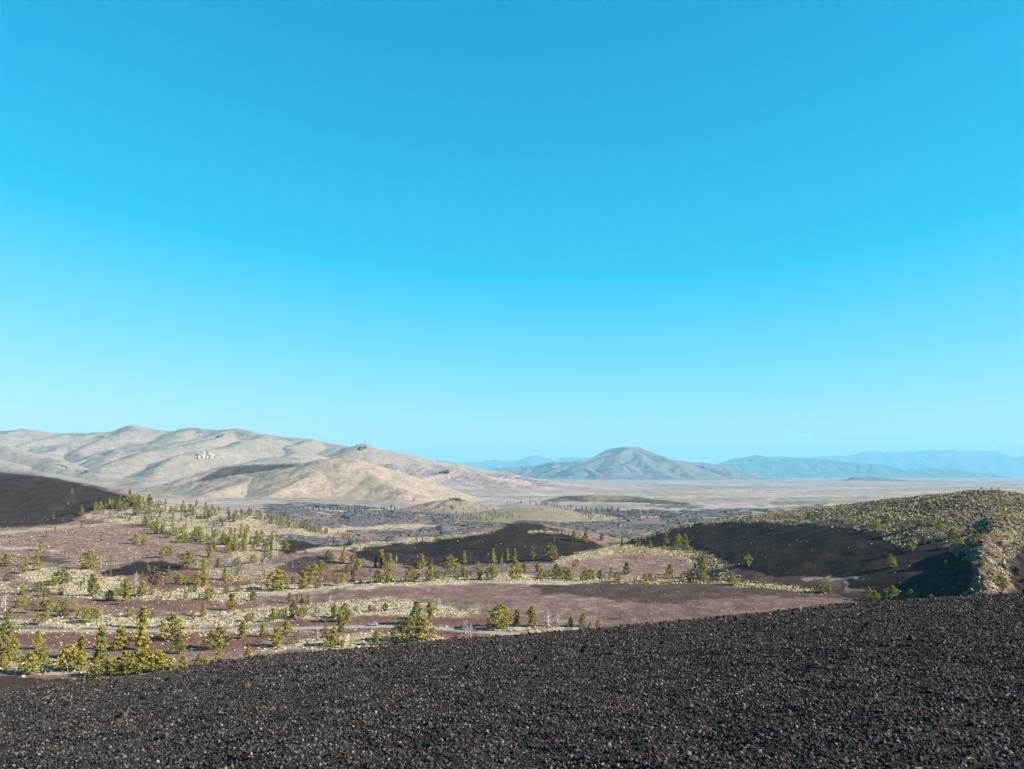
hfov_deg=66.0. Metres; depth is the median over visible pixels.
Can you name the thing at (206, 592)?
pine tree
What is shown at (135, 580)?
dead tree
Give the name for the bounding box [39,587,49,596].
pine tree
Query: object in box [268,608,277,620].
pine tree
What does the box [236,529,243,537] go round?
pine tree
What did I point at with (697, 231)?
sky
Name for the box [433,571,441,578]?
pine tree
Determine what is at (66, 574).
pine tree
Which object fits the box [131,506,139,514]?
pine tree
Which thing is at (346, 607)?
pine tree
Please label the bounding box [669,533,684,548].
pine tree
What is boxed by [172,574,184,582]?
pine tree
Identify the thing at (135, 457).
mountain range
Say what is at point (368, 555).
cinder rise
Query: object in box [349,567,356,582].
withered pine
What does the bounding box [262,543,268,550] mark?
pine tree
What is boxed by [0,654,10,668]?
pine tree
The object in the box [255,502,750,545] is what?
lava field
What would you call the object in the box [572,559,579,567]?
pine tree
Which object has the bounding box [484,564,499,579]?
pine tree
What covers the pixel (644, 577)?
pine tree
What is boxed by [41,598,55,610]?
pine tree
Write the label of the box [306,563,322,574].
pine tree
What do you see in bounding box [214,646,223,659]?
pine tree
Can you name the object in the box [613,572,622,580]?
pine tree
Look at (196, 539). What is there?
pine tree
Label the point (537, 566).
pine tree
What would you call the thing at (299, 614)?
pine tree
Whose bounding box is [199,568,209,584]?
pine tree
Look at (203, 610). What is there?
pine tree
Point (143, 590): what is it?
pine tree
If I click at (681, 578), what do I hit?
pine tree
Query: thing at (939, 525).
pine tree
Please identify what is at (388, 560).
pine tree
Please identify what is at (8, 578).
pine tree
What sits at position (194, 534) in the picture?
pine tree
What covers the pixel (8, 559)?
pine tree
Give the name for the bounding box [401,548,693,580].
mauve cinder dome
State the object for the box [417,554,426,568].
pine tree
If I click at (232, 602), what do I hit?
pine tree
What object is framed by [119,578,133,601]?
pine tree
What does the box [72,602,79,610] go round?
pine tree
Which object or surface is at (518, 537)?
central dark hill
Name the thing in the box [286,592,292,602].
pine tree
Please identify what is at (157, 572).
withered pine
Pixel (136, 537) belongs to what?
pine tree
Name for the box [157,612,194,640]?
pine tree
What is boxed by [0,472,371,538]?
dark cinder hill
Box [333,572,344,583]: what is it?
pine tree
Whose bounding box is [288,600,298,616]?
withered pine
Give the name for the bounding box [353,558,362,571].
pine tree
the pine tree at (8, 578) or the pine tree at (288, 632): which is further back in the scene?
the pine tree at (8, 578)
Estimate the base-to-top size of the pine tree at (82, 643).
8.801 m
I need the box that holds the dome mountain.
[485,447,778,479]
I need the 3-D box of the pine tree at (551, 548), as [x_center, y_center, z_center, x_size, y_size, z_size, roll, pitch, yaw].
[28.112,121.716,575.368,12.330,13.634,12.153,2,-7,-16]
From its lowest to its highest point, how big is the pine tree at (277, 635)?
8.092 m
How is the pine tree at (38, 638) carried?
on the ground
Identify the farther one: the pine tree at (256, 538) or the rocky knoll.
the rocky knoll
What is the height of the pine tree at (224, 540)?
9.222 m
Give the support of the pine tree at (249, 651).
on the ground
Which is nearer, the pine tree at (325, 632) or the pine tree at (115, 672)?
the pine tree at (115, 672)
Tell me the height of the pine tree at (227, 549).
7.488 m
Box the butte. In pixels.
[822,476,921,480]
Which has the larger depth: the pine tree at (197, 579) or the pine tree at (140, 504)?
the pine tree at (140, 504)
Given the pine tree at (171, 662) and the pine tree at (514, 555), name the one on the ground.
the pine tree at (171, 662)
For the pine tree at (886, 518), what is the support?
on the shrubby crater hill at (830, 554)
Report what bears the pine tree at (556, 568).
on the mauve cinder dome
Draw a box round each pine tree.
[0,553,19,565]
[0,619,20,637]
[0,634,10,650]
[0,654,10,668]
[1,573,13,580]
[2,638,24,660]
[3,607,19,619]
[14,598,20,607]
[15,651,52,674]
[17,563,29,572]
[19,594,28,599]
[20,599,27,606]
[24,601,38,612]
[32,562,41,569]
[32,630,44,648]
[33,580,47,590]
[33,611,49,623]
[36,602,46,610]
[36,648,50,660]
[39,541,44,550]
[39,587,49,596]
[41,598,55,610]
[41,657,52,664]
[46,578,60,584]
[51,568,76,583]
[52,645,80,670]
[53,598,69,614]
[55,586,65,594]
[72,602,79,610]
[72,651,90,670]
[75,605,90,618]
[76,634,87,655]
[78,507,84,514]
[79,550,99,568]
[81,606,103,621]
[86,659,106,677]
[87,573,103,595]
[91,625,109,660]
[92,659,119,675]
[97,501,104,509]
[102,589,116,599]
[103,657,128,674]
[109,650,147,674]
[110,626,129,650]
[114,500,122,508]
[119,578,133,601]
[123,608,134,616]
[125,648,148,673]
[127,621,151,650]
[128,534,145,543]
[130,646,164,672]
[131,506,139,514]
[133,498,145,505]
[134,581,149,595]
[135,605,151,626]
[138,500,143,509]
[140,538,147,545]
[142,515,149,524]
[147,522,158,529]
[147,649,167,671]
[149,586,154,593]
[151,653,176,670]
[153,524,159,533]
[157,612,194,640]
[158,545,174,557]
[159,524,164,533]
[164,530,172,537]
[169,664,179,669]
[170,631,188,653]
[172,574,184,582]
[175,534,185,542]
[177,550,198,567]
[178,655,189,667]
[191,532,200,540]
[191,573,203,585]
[194,534,199,542]
[194,652,210,663]
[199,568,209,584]
[199,602,207,616]
[200,558,209,569]
[200,588,216,599]
[203,626,235,649]
[206,510,212,517]
[206,536,214,543]
[206,545,213,556]
[211,529,218,537]
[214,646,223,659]
[215,558,221,566]
[220,535,229,544]
[221,567,229,579]
[221,586,228,593]
[223,593,237,609]
[224,544,231,552]
[231,543,239,550]
[231,558,240,565]
[235,583,242,591]
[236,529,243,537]
[236,620,248,638]
[244,612,254,621]
[244,645,252,656]
[250,554,257,562]
[251,536,262,543]
[256,623,267,636]
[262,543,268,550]
[265,568,289,589]
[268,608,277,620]
[270,627,283,646]
[276,608,287,618]
[280,621,292,636]
[281,541,290,550]
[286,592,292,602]
[295,607,308,618]
[297,570,308,588]
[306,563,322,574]
[307,576,312,584]
[312,560,326,571]
[313,579,321,587]
[319,629,344,647]
[322,625,328,634]
[325,550,334,558]
[331,605,337,616]
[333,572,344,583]
[335,603,351,620]
[336,614,345,631]
[338,552,346,563]
[341,564,350,571]
[349,555,355,564]
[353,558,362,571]
[372,569,385,582]
[372,629,380,644]
[373,555,377,567]
[378,550,385,567]
[381,635,391,644]
[383,566,396,581]
[385,553,394,566]
[389,616,425,641]
[403,567,419,581]
[409,601,425,624]
[409,617,439,641]
[413,560,418,568]
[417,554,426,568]
[424,600,435,618]
[425,564,433,580]
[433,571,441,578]
[439,555,460,570]
[458,567,467,575]
[459,551,465,562]
[477,567,482,579]
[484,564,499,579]
[486,604,512,628]
[488,548,496,561]
[504,548,509,559]
[509,560,522,579]
[510,548,517,560]
[512,608,519,624]
[521,562,527,571]
[526,605,538,625]
[530,547,535,558]
[535,563,539,571]
[537,570,542,579]
[542,570,551,577]
[543,542,558,559]
[550,564,565,576]
[558,570,570,578]
[564,568,573,580]
[566,616,572,626]
[570,530,577,540]
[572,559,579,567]
[578,570,591,579]
[579,613,587,627]
[581,531,589,541]
[586,568,597,579]
[595,619,602,627]
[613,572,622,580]
[623,561,630,573]
[640,573,649,580]
[662,534,669,544]
[662,572,671,579]
[665,563,674,573]
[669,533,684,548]
[678,573,685,581]
[680,534,690,549]
[686,572,691,582]
[694,569,708,581]
[697,555,708,570]
[726,576,738,585]
[742,553,752,564]
[814,582,829,592]
[826,584,831,593]
[862,587,875,598]
[868,519,880,527]
[869,592,881,599]
[881,516,890,522]
[881,585,903,599]
[885,555,897,567]
[899,523,908,530]
[902,589,919,598]
[906,538,917,550]
[914,520,924,527]
[935,520,943,529]
[947,529,958,537]
[954,536,963,543]
[966,526,972,534]
[969,537,978,544]
[971,532,982,539]
[994,576,1009,587]
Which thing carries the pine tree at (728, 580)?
on the rounded cinder mound
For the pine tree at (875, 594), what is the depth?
381.45 m
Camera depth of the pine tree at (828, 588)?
402.33 m
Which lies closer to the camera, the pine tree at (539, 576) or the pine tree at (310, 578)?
the pine tree at (539, 576)
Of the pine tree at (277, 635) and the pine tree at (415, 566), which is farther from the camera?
the pine tree at (415, 566)
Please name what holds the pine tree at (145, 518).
on the dark cinder hill at (27, 499)
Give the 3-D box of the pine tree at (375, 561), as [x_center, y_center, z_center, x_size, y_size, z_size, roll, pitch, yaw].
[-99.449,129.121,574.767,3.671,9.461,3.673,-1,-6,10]
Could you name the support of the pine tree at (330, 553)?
on the cinder rise at (368, 555)
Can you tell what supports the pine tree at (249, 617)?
on the rounded cinder mound
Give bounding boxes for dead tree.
[1,595,10,610]
[131,571,140,591]
[462,620,468,633]
[545,609,552,625]
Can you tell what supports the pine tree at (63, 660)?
on the ground
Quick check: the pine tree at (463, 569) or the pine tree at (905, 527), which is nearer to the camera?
the pine tree at (905, 527)
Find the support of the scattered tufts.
on the ground
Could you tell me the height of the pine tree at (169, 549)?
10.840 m
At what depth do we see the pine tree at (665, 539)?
676.37 m
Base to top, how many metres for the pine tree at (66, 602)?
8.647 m
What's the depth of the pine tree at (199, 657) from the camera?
284.34 m
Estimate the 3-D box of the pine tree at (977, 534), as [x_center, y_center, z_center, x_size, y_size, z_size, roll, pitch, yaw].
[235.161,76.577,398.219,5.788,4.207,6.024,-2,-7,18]
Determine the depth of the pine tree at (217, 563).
567.05 m
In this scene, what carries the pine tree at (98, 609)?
on the ground
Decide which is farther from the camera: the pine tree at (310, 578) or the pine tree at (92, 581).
the pine tree at (310, 578)
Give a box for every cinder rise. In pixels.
[145,563,218,570]
[212,548,438,579]
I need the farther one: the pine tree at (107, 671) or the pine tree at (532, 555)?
the pine tree at (532, 555)
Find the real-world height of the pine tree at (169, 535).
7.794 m
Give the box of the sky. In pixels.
[0,0,1023,463]
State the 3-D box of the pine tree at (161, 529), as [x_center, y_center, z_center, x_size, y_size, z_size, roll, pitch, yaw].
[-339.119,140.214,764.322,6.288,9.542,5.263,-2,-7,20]
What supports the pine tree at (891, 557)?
on the shrubby crater hill at (830, 554)
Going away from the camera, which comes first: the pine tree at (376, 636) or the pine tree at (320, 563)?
the pine tree at (376, 636)
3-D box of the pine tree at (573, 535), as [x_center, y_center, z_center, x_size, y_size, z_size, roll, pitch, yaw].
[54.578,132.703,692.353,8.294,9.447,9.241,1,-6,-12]
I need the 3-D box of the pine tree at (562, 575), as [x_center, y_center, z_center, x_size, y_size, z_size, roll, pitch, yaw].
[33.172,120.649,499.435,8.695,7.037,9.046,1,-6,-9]
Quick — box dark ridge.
[543,495,689,503]
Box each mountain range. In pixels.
[0,425,507,489]
[435,449,1023,475]
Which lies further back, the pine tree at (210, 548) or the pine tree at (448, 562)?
the pine tree at (210, 548)
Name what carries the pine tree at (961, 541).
on the shrubby crater hill at (830, 554)
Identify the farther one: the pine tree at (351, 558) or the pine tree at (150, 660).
the pine tree at (351, 558)
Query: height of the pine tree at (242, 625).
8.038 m
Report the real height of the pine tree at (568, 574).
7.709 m
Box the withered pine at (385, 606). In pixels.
[382,603,387,610]
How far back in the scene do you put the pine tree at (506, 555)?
614.20 m
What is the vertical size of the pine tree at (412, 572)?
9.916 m
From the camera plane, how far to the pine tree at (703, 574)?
437.38 m
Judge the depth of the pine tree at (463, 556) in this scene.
613.43 m
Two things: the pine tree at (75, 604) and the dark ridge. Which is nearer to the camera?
the pine tree at (75, 604)
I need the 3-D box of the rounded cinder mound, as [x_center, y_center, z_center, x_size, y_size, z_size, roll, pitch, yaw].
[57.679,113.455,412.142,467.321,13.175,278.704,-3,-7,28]
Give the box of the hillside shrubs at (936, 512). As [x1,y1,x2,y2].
[614,489,1023,614]
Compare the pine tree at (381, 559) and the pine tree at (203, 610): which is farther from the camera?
the pine tree at (381, 559)
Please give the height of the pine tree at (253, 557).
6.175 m
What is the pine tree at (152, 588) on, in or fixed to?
on the ground
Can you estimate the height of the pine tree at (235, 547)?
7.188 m
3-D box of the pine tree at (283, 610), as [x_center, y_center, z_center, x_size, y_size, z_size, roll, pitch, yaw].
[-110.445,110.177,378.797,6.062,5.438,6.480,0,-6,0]
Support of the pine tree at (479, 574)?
on the mauve cinder dome
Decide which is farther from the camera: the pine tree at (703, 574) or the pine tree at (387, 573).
the pine tree at (387, 573)
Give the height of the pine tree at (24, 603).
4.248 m
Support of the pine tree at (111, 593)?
on the ground
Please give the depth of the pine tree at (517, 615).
352.14 m
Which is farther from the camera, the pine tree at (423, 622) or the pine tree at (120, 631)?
the pine tree at (423, 622)
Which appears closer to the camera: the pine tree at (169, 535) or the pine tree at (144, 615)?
the pine tree at (144, 615)
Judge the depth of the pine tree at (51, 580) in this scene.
481.47 m
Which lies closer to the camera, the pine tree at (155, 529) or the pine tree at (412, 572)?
the pine tree at (412, 572)
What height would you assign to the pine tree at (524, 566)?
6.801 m
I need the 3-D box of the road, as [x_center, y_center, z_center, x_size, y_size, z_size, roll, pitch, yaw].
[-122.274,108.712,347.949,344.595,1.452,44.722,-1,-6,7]
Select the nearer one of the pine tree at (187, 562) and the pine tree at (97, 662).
the pine tree at (97, 662)
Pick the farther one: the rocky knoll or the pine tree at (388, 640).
the rocky knoll
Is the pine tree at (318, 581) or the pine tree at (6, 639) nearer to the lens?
the pine tree at (6, 639)
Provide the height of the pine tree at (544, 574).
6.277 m
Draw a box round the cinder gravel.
[0,589,1023,768]
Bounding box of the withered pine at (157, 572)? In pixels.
[146,567,162,585]
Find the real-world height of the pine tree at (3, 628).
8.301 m
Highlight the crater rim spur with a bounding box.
[905,516,1023,598]
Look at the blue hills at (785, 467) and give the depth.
27771.61 m
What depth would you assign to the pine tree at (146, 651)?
275.01 m
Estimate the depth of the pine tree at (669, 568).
528.20 m
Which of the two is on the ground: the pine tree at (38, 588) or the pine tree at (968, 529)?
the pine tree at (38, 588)
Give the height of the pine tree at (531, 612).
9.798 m
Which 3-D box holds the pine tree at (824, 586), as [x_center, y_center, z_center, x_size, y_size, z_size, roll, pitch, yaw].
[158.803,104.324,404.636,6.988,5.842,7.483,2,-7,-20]
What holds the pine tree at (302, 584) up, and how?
on the rounded cinder mound
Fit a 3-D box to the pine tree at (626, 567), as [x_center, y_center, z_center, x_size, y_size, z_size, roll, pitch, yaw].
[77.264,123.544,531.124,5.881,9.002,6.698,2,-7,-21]
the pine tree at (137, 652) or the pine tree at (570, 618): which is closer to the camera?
the pine tree at (137, 652)
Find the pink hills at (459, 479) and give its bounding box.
[375,463,637,491]
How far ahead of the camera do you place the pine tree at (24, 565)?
535.02 m
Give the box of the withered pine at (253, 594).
[250,590,256,600]
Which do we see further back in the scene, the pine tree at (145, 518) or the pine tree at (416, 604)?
the pine tree at (145, 518)
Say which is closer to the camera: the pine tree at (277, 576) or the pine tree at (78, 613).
the pine tree at (78, 613)
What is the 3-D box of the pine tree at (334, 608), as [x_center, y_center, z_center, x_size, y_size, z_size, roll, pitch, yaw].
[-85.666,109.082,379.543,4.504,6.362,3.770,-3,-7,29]
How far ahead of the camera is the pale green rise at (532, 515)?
1176.16 m
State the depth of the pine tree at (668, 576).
506.53 m
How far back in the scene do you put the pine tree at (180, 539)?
708.37 m
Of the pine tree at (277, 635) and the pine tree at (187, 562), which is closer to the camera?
the pine tree at (277, 635)
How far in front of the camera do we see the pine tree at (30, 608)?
389.03 m
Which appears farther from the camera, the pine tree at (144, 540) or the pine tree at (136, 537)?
the pine tree at (136, 537)
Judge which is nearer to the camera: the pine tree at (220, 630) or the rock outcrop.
the pine tree at (220, 630)
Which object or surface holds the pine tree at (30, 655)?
on the ground
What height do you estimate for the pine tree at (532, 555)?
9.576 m
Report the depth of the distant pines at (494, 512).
1306.86 m
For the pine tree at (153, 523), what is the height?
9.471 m
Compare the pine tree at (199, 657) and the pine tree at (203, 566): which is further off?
the pine tree at (203, 566)
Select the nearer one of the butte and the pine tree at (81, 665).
the pine tree at (81, 665)
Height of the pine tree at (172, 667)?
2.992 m
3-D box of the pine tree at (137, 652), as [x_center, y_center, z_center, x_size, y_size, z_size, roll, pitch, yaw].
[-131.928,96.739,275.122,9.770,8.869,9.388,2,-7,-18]
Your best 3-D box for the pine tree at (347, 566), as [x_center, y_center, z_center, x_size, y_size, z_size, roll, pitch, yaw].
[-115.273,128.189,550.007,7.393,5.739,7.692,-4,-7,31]
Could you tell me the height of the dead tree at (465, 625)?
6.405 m
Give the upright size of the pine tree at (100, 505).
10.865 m
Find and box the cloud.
[998,440,1023,442]
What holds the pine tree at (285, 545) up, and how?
on the cinder rise at (368, 555)
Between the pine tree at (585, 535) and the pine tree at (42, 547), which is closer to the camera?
the pine tree at (42, 547)
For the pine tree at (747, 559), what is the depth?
494.79 m
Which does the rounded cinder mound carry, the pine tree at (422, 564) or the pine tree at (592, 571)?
the pine tree at (592, 571)
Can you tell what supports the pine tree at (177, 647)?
on the ground
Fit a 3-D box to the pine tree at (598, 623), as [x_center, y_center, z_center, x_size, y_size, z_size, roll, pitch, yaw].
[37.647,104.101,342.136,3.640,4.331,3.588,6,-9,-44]
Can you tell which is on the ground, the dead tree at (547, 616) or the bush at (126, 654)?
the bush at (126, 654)
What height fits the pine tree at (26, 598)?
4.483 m
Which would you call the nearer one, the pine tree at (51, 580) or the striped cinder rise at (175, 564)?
the pine tree at (51, 580)
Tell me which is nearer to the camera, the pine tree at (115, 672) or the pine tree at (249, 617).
the pine tree at (115, 672)
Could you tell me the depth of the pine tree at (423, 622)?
325.64 m
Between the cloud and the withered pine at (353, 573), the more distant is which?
the cloud
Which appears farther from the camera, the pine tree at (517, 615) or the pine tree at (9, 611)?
the pine tree at (9, 611)
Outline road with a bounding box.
[0,624,520,635]
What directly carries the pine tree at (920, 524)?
on the shrubby crater hill at (830, 554)
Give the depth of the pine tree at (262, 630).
334.24 m
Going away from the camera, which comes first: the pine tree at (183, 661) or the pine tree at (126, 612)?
the pine tree at (183, 661)
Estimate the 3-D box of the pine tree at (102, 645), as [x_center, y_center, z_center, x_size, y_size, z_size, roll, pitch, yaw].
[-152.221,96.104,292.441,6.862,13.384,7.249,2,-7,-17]
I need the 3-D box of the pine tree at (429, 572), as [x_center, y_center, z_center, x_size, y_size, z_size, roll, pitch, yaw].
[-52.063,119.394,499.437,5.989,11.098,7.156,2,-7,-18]
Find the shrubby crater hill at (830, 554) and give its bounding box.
[629,490,1023,601]
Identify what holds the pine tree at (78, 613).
on the ground
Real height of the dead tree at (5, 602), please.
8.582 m
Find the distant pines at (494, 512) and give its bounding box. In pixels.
[307,498,696,521]
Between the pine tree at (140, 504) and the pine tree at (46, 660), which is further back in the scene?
the pine tree at (140, 504)
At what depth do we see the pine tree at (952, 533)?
434.02 m
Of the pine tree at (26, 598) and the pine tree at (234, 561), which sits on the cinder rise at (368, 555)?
the pine tree at (234, 561)
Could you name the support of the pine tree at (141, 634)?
on the ground
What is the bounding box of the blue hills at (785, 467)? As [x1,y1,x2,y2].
[717,455,1012,477]
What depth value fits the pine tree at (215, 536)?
751.68 m
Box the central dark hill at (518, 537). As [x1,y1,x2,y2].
[308,523,633,556]
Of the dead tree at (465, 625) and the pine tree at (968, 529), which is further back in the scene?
the pine tree at (968, 529)
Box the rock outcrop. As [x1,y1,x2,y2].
[195,451,214,458]
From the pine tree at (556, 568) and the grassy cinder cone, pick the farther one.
the grassy cinder cone
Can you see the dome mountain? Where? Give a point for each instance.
(629, 463)
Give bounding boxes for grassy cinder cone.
[136,458,484,503]
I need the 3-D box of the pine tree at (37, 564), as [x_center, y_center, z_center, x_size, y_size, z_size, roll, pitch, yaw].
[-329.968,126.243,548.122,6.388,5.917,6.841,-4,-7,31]
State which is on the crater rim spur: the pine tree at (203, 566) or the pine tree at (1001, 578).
the pine tree at (1001, 578)
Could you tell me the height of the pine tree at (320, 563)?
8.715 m
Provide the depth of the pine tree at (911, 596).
363.07 m
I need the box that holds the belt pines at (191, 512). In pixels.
[7,486,1022,678]
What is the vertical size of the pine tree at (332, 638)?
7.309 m
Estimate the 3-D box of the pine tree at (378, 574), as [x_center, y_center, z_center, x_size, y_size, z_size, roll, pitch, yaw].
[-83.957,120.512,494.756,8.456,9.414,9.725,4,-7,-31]
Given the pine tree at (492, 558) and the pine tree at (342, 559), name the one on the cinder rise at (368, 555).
the pine tree at (342, 559)
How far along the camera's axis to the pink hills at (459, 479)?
4538.85 m
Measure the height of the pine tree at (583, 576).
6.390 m
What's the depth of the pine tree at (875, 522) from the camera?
494.23 m
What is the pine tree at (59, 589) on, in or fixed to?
on the ground
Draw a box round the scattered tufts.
[8,519,1023,687]
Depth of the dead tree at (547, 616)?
349.54 m
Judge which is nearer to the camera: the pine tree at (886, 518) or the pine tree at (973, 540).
the pine tree at (973, 540)
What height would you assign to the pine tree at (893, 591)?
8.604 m
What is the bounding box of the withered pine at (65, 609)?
[61,607,69,616]
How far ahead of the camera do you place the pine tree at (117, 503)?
925.23 m
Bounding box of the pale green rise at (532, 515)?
[450,507,626,522]
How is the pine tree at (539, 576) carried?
on the rounded cinder mound
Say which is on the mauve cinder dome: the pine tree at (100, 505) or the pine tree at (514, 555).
the pine tree at (514, 555)
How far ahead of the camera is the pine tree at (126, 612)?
383.80 m
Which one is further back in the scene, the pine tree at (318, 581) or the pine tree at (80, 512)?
the pine tree at (80, 512)
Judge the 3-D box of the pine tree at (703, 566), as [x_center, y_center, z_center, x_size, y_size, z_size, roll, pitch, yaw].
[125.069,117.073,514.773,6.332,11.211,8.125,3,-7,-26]
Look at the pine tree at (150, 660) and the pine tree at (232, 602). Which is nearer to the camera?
the pine tree at (150, 660)
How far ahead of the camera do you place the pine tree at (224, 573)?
508.76 m
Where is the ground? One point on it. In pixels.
(756, 496)
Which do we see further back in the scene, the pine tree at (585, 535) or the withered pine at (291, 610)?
the pine tree at (585, 535)
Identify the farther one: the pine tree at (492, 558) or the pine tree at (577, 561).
the pine tree at (492, 558)
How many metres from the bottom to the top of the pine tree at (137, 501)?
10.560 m
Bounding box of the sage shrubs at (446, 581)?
[0,503,855,679]
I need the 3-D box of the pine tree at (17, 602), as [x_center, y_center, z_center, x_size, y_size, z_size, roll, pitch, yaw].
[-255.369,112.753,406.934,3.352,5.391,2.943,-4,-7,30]
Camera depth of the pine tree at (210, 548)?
623.83 m
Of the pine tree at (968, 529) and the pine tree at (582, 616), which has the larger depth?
the pine tree at (968, 529)
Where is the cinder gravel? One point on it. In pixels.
(911, 639)
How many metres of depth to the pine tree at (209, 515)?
882.92 m
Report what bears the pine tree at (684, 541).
on the shrubby crater hill at (830, 554)
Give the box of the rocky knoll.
[399,498,502,513]
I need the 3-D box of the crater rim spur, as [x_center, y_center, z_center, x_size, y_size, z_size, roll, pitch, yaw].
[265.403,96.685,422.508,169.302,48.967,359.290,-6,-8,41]
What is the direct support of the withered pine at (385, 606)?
on the rounded cinder mound
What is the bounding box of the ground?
[0,476,1023,690]
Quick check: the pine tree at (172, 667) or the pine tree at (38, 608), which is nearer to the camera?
the pine tree at (172, 667)
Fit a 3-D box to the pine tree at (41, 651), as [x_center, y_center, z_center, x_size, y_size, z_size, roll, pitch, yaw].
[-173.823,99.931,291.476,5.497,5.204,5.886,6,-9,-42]
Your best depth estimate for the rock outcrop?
4792.93 m
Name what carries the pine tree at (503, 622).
on the rounded cinder mound
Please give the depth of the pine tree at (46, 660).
285.84 m
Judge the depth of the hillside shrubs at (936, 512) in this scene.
491.43 m
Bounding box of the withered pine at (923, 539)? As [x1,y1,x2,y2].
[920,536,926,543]
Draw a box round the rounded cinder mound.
[248,580,861,636]
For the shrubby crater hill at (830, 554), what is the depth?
482.06 m
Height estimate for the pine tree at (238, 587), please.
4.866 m
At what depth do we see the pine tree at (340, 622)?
346.83 m
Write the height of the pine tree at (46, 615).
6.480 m
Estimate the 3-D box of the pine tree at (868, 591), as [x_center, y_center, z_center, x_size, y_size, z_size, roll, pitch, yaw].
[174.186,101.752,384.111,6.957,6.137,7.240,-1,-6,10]
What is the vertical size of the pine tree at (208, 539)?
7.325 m
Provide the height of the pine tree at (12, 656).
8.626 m
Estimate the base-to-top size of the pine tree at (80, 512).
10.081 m
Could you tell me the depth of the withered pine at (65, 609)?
384.49 m
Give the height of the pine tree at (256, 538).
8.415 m
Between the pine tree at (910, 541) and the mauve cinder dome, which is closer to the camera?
the pine tree at (910, 541)
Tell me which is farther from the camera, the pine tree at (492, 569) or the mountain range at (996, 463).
the mountain range at (996, 463)
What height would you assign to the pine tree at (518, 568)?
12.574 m
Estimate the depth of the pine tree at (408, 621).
323.51 m
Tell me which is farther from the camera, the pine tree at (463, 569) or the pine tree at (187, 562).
the pine tree at (187, 562)
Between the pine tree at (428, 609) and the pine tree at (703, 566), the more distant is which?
the pine tree at (703, 566)
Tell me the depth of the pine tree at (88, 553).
549.84 m
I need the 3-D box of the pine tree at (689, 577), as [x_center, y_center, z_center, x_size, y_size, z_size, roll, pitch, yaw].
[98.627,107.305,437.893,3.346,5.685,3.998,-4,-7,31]
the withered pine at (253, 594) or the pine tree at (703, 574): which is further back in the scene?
the pine tree at (703, 574)

